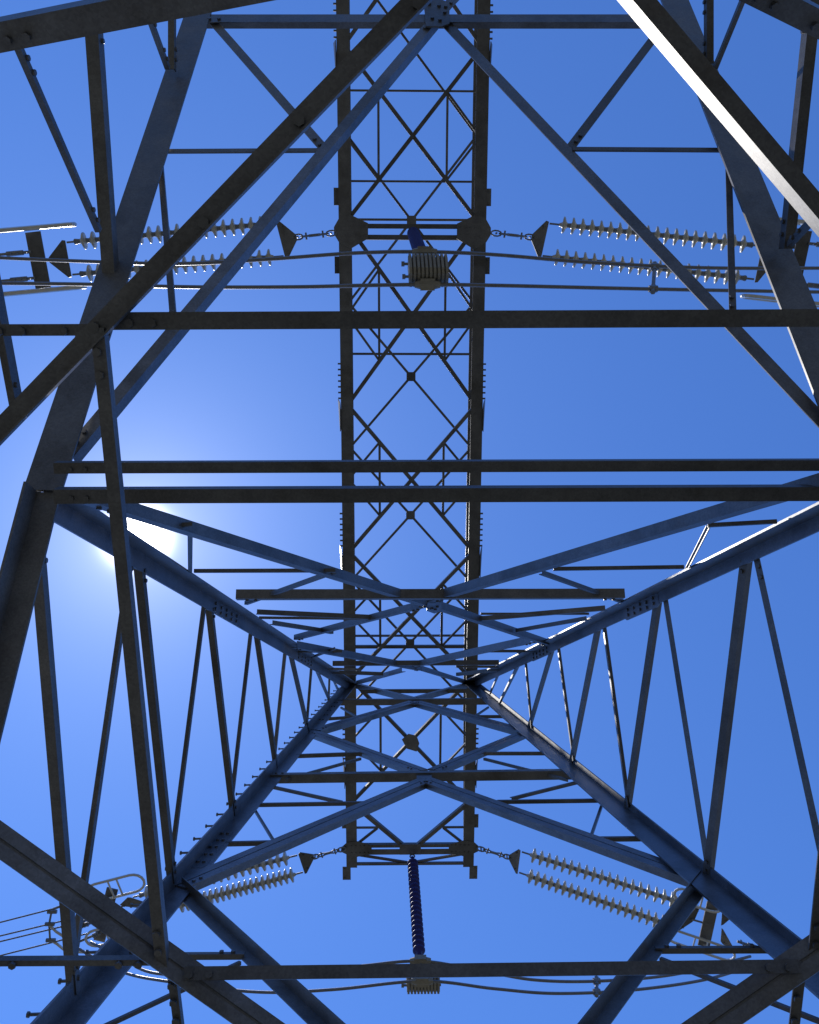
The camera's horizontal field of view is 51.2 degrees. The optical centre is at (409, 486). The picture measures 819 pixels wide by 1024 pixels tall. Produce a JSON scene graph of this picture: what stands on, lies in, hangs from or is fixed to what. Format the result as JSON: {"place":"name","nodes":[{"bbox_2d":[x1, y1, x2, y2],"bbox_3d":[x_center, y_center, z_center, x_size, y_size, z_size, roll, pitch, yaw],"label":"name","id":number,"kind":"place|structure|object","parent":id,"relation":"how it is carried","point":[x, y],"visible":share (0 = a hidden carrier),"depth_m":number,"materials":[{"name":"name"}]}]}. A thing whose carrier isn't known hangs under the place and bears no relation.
{"place":"outdoors","nodes":[
{"label":"outdoors","id":0,"kind":"place"},
{"bbox_2d":[0,0,818,1023],"label":"sky","id":1,"kind":"structure","parent":0,"point":[663,392],"materials":[{"name":"blue"}]},
{"bbox_3d":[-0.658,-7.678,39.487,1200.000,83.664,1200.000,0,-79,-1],"label":"ground","id":2,"kind":"structure","parent":0,"visible":0},
{"bbox_2d":[0,0,818,1023],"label":"lattice tower","id":3,"kind":"structure","parent":2,"relation":"on","point":[76,372],"depth_m":5.69,"materials":[{"name":"metal"}]},
{"bbox_2d":[0,216,336,296],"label":"tension insulator set","id":4,"kind":"object","parent":3,"relation":"attached to","point":[288,238],"visible":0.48,"depth_m":16.97,"materials":[{"name":"metal"}]},
{"bbox_2d":[44,846,345,953],"bbox_3d":[-5.010,9.093,19.675,7.146,0.890,1.765,-17,-79,2],"label":"tension insulator set","id":5,"kind":"object","parent":3,"relation":"attached to","point":[306,859],"visible":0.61,"depth_m":19.73,"materials":[{"name":"metal"}]},
{"bbox_2d":[0,908,52,922],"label":"conductor","id":6,"kind":"object","parent":5,"relation":"attached to","point":[26,915],"visible":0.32,"depth_m":19.43,"materials":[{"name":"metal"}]},
{"bbox_2d":[0,926,60,941],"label":"conductor","id":7,"kind":"object","parent":5,"relation":"attached to","point":[28,934],"visible":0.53,"depth_m":19.53,"materials":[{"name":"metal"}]},
{"bbox_2d":[0,921,60,936],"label":"conductor","id":8,"kind":"object","parent":5,"relation":"attached to","point":[27,929],"visible":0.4,"depth_m":19.50,"materials":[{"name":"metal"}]},
{"bbox_2d":[0,933,85,955],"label":"conductor","id":9,"kind":"object","parent":5,"relation":"attached to","point":[33,947],"visible":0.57,"depth_m":19.60,"materials":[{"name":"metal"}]},
{"bbox_2d":[401,854,440,993],"bbox_3d":[0.181,8.834,17.824,0.752,4.390,0.627,0,-79,-1],"label":"jumper insulator","id":10,"kind":"object","parent":3,"relation":"hanging from","point":[421,985],"visible":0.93,"depth_m":17.05,"materials":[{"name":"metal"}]},
{"bbox_2d":[79,947,729,994],"bbox_3d":[0.080,9.548,16.973,14.245,2.380,1.448,0,-79,-1],"label":"jumper cable","id":11,"kind":"object","parent":10,"relation":"attached to","point":[443,982],"visible":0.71,"depth_m":15.89,"materials":[{"name":"metal"}]},
{"bbox_2d":[592,976,600,997],"bbox_3d":[3.556,9.499,16.247,0.197,0.446,0.128,0,-79,-1],"label":"cable spacer","id":12,"kind":"object","parent":11,"relation":"attached to","point":[596,983],"visible":0.97,"depth_m":16.21,"materials":[{"name":"metal"}]},
{"bbox_2d":[89,941,750,982],"bbox_3d":[0.178,9.371,17.294,14.087,2.280,1.369,0,-79,-1],"label":"jumper cable","id":13,"kind":"object","parent":10,"relation":"attached to","point":[518,978],"visible":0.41,"depth_m":16.27,"materials":[{"name":"metal"}]},
{"bbox_2d":[401,227,449,290],"bbox_3d":[0.218,-4.131,15.247,0.753,4.501,1.371,0,-79,-1],"label":"jumper insulator","id":14,"kind":"object","parent":3,"relation":"hanging from","point":[428,270],"visible":1,"depth_m":13.22,"materials":[{"name":"metal"}]},
{"bbox_2d":[0,250,818,269],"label":"jumper cable","id":15,"kind":"object","parent":14,"relation":"attached to","point":[407,252],"visible":0.83,"depth_m":13.80,"materials":[{"name":"metal"}]},
{"bbox_2d":[648,261,659,293],"bbox_3d":[3.973,-3.404,13.898,0.169,0.644,0.586,20,-80,-5],"label":"cable spacer","id":16,"kind":"object","parent":15,"relation":"attached to","point":[655,267],"visible":1,"depth_m":13.87,"materials":[{"name":"metal"}]},
{"bbox_2d":[1,281,818,293],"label":"jumper cable","id":17,"kind":"object","parent":14,"relation":"attached to","point":[413,285],"visible":0.85,"depth_m":13.43,"materials":[{"name":"metal"}]},
{"bbox_2d":[476,846,756,959],"bbox_3d":[5.353,9.390,19.053,7.682,2.478,1.543,7,-79,-2],"label":"tension insulator set","id":18,"kind":"object","parent":3,"relation":"attached to","point":[704,937],"visible":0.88,"depth_m":19.26,"materials":[{"name":"metal"}]},
{"bbox_2d":[490,217,818,307],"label":"tension insulator set","id":19,"kind":"object","parent":3,"relation":"attached to","point":[538,237],"visible":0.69,"depth_m":16.89,"materials":[{"name":"metal"}]}
]}

